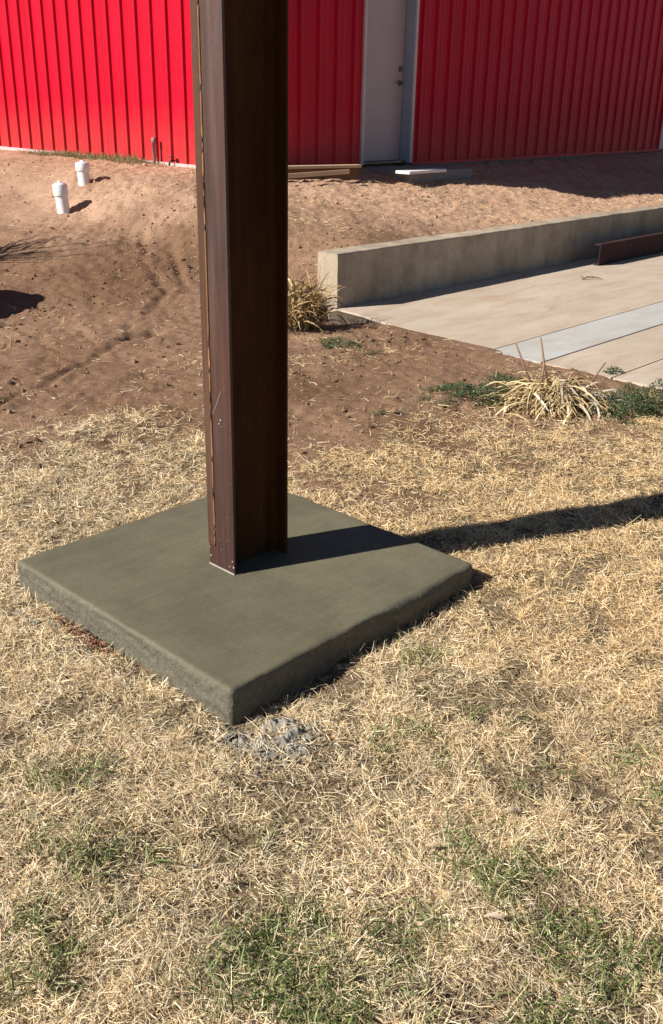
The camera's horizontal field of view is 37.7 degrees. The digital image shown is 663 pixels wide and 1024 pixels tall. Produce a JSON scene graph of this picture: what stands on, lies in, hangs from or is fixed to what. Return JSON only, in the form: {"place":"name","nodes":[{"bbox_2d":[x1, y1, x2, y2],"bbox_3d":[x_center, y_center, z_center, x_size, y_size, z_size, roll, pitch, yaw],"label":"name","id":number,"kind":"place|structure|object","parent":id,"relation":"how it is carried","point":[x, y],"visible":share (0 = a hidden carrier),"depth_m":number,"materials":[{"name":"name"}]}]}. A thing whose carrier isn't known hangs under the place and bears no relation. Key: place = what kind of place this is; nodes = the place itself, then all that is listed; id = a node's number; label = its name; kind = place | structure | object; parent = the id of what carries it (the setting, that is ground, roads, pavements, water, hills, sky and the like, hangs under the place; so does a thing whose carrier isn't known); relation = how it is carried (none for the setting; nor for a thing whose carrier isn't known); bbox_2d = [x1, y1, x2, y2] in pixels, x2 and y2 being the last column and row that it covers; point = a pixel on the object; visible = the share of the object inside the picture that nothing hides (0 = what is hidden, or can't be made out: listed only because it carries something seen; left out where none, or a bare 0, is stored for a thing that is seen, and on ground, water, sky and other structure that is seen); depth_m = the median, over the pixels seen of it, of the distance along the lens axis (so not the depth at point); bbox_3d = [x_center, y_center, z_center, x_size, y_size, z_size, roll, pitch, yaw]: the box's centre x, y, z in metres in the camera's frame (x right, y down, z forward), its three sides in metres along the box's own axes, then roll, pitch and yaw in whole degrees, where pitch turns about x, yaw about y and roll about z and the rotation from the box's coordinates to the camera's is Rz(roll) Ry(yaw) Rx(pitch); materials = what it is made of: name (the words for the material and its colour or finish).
{"place":"outdoors","nodes":[
{"label":"outdoors","id":0,"kind":"place"},
{"bbox_2d":[0,149,662,1023],"bbox_3d":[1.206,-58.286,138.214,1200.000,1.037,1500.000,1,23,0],"label":"ground","id":1,"kind":"structure","parent":0,"point":[596,177],"depth_m":5.82,"materials":[{"name":"soil"}]},
{"bbox_2d":[52,180,69,213],"bbox_3d":[-2.890,-3.332,10.406,0.154,0.429,0.154,-2,23,2],"label":"cleanout pipe","id":2,"kind":"object","parent":1,"relation":"on","point":[60,191],"visible":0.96,"depth_m":10.34,"materials":[{"name":"white plastic"}]},
{"bbox_2d":[75,160,89,185],"bbox_3d":[-2.804,-3.799,10.966,0.154,0.338,0.154,-1,23,1],"label":"cleanout pipe","id":3,"kind":"object","parent":1,"relation":"on","point":[82,168],"visible":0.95,"depth_m":10.90,"materials":[{"name":"white plastic"}]},
{"bbox_2d":[44,612,133,665],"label":"red clay","id":4,"kind":"structure","parent":1,"relation":"on","point":[89,639],"depth_m":3.33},
{"bbox_2d":[19,148,164,165],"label":"wall grass","id":5,"kind":"structure","parent":1,"relation":"on","point":[127,159],"depth_m":12.92,"materials":[{"name":"green plant"}]},
{"bbox_2d":[151,137,155,164],"bbox_3d":[-2.261,-4.564,12.373,0.051,0.402,0.052,22,31,39],"label":"wall pipe","id":6,"kind":"object","parent":1,"relation":"on","point":[153,139],"depth_m":12.34,"materials":[{"name":"white plastic"}]},
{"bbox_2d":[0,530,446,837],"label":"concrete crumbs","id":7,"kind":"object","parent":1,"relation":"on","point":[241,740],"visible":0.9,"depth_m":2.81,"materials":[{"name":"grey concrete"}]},
{"bbox_2d":[222,876,231,883],"bbox_3d":[-0.245,0.868,2.286,0.022,0.020,0.014,7,12,-15],"label":"dry leaf","id":8,"kind":"object","parent":1,"relation":"on","point":[226,878],"visible":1,"depth_m":2.29,"materials":[{"name":"beige plant"}]},
{"bbox_2d":[17,493,471,725],"bbox_3d":[-0.314,0.262,3.686,1.248,0.170,1.243,21,31,39],"label":"concrete footing","id":9,"kind":"object","parent":1,"relation":"on","point":[159,595],"visible":0.77,"depth_m":3.43,"materials":[{"name":"grey concrete"}]},
{"bbox_2d":[190,0,287,574],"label":"steel column","id":10,"kind":"structure","parent":9,"relation":"on","point":[240,70],"depth_m":3.23,"materials":[{"name":"brown metal"}]},
{"bbox_2d":[258,717,323,762],"bbox_3d":[-0.138,0.675,2.848,0.250,0.094,0.300,21,31,39],"label":"spilled mortar","id":11,"kind":"object","parent":1,"relation":"on","point":[289,735],"visible":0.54,"depth_m":2.83,"materials":[{"name":"grey concrete"}]},
{"bbox_2d":[288,260,346,331],"bbox_3d":[-0.331,-1.697,7.605,0.920,0.536,0.895,1,23,0],"label":"dry grass clump","id":12,"kind":"object","parent":1,"relation":"on","point":[305,307],"visible":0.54,"depth_m":7.50,"materials":[{"name":"beige plant"}]},
{"bbox_2d":[288,169,348,177],"bbox_3d":[-0.291,-3.923,11.277,1.224,0.050,0.025,-17,29,-32],"label":"plank","id":13,"kind":"object","parent":1,"relation":"on","point":[313,174],"visible":0.56,"depth_m":11.35,"materials":[{"name":"brown wood"}]},
{"bbox_2d":[288,168,358,179],"bbox_3d":[-0.306,-4.010,11.500,1.444,0.120,0.041,-12,27,-27],"label":"plank","id":14,"kind":"object","parent":1,"relation":"on","point":[353,172],"visible":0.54,"depth_m":11.61,"materials":[{"name":"brown wood"}]},
{"bbox_2d":[288,164,361,168],"bbox_3d":[-0.279,-4.087,11.482,1.423,0.032,0.100,-12,27,-27],"label":"plank","id":15,"kind":"object","parent":14,"relation":"on","point":[323,166],"visible":0.56,"depth_m":11.52,"materials":[{"name":"brown wood"}]},
{"bbox_2d":[0,387,662,1023],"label":"dry grass","id":16,"kind":"structure","parent":1,"relation":"on","point":[596,516],"depth_m":2.73,"materials":[{"name":"beige plant"}]},
{"bbox_2d":[0,0,662,167],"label":"metal building","id":17,"kind":"structure","parent":1,"relation":"on","point":[427,82],"depth_m":13.38,"materials":[{"name":"red metal"}]},
{"bbox_2d":[364,0,405,160],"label":"door","id":18,"kind":"structure","parent":17,"relation":"in","point":[386,18],"depth_m":12.79,"materials":[{"name":"white paint"}]},
{"bbox_2d":[0,629,662,1023],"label":"green grass","id":19,"kind":"structure","parent":1,"relation":"on","point":[326,971],"depth_m":2.15,"materials":[{"name":"green plant"}]},
{"bbox_2d":[0,155,662,500],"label":"straw litter","id":20,"kind":"object","parent":1,"relation":"on","point":[446,421],"visible":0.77,"depth_m":5.43,"materials":[{"name":"beige plant"}]},
{"bbox_2d":[0,158,662,491],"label":"dirt clods","id":21,"kind":"object","parent":1,"relation":"on","point":[367,426],"visible":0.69,"depth_m":7.37,"materials":[{"name":"brown soil"}]},
{"bbox_2d":[314,336,377,351],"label":"weeds","id":22,"kind":"object","parent":1,"relation":"on","point":[327,342],"visible":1,"depth_m":7.15,"materials":[{"name":"green plant"}]},
{"bbox_2d":[344,887,354,894],"bbox_3d":[0.043,0.881,2.251,0.026,0.018,0.017,-7,26,-21],"label":"dry leaf","id":23,"kind":"object","parent":1,"relation":"on","point":[349,890],"visible":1,"depth_m":2.25,"materials":[{"name":"beige plant"}]},
{"bbox_2d":[361,351,383,357],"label":"weeds","id":24,"kind":"object","parent":1,"relation":"on","point":[370,353],"visible":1,"depth_m":6.93,"materials":[{"name":"green plant"}]},
{"bbox_2d":[371,409,387,415],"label":"weeds","id":25,"kind":"object","parent":1,"relation":"on","point":[379,412],"visible":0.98,"depth_m":5.67,"materials":[{"name":"green plant"}]},
{"bbox_2d":[362,165,471,183],"bbox_3d":[1.141,-4.451,12.924,0.840,0.250,1.300,21,31,39],"label":"door step","id":26,"kind":"object","parent":1,"relation":"on","point":[458,173],"depth_m":12.64,"materials":[{"name":"grey concrete"}]},
{"bbox_2d":[396,168,446,173],"bbox_3d":[1.141,-4.320,12.290,0.220,0.035,0.780,21,30,37],"label":"board","id":27,"kind":"object","parent":26,"relation":"on","point":[422,171],"visible":1,"depth_m":12.16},
{"bbox_2d":[426,842,439,847],"bbox_3d":[0.249,0.824,2.397,0.034,0.015,0.014,-3,31,14],"label":"dry leaf","id":28,"kind":"object","parent":1,"relation":"on","point":[431,844],"visible":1,"depth_m":2.40,"materials":[{"name":"beige plant"}]},
{"bbox_2d":[402,380,521,408],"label":"weeds","id":29,"kind":"object","parent":1,"relation":"on","point":[470,387],"visible":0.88,"depth_m":6.01,"materials":[{"name":"green plant"}]},
{"bbox_2d":[317,205,662,321],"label":"retaining wall","id":30,"kind":"structure","parent":1,"relation":"on","point":[366,273],"depth_m":9.54,"materials":[{"name":"concrete"}]},
{"bbox_2d":[484,912,504,920],"bbox_3d":[0.366,0.911,2.183,0.050,0.017,0.016,4,21,24],"label":"dry leaf","id":31,"kind":"object","parent":1,"relation":"on","point":[496,915],"visible":1,"depth_m":2.18,"materials":[{"name":"beige plant"}]},
{"bbox_2d":[478,368,522,388],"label":"weeds","id":32,"kind":"object","parent":1,"relation":"on","point":[506,379],"visible":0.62,"depth_m":6.35,"materials":[{"name":"green plant"}]},
{"bbox_2d":[503,806,519,812],"bbox_3d":[0.470,0.774,2.522,0.048,0.016,0.016,9,28,-10],"label":"dry leaf","id":33,"kind":"object","parent":1,"relation":"on","point":[511,808],"visible":1,"depth_m":2.52,"materials":[{"name":"beige plant"}]},
{"bbox_2d":[446,337,654,430],"bbox_3d":[1.334,-0.730,5.896,1.312,0.615,1.050,1,23,0],"label":"strap leaf clump","id":34,"kind":"object","parent":1,"relation":"on","point":[569,395],"visible":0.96,"depth_m":5.82,"materials":[{"name":"beige plant"}]},
{"bbox_2d":[589,378,662,425],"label":"weeds","id":35,"kind":"object","parent":1,"relation":"on","point":[639,396],"visible":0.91,"depth_m":5.76,"materials":[{"name":"green plant"}]},
{"bbox_2d":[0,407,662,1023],"bbox_3d":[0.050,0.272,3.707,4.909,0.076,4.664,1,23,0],"label":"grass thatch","id":36,"kind":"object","parent":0,"point":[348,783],"depth_m":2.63,"materials":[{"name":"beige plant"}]},
{"bbox_2d":[329,252,662,388],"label":"pavement","id":37,"kind":"structure","parent":0,"point":[570,316],"depth_m":8.25,"materials":[{"name":"beige concrete"}]},
{"bbox_2d":[602,366,624,374],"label":"weeds","id":38,"kind":"object","parent":37,"relation":"on","point":[613,369],"visible":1,"depth_m":6.57,"materials":[{"name":"green plant"}]},
{"bbox_2d":[593,232,662,264],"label":"steel beam","id":39,"kind":"structure","parent":37,"relation":"on","point":[626,248],"depth_m":11.17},
{"bbox_2d":[580,275,601,278],"bbox_3d":[2.653,-2.426,9.993,0.223,0.022,0.219,0,23,-3],"label":"dead sprig","id":40,"kind":"object","parent":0,"point":[590,277],"visible":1,"depth_m":9.92,"materials":[{"name":"brown plant"}]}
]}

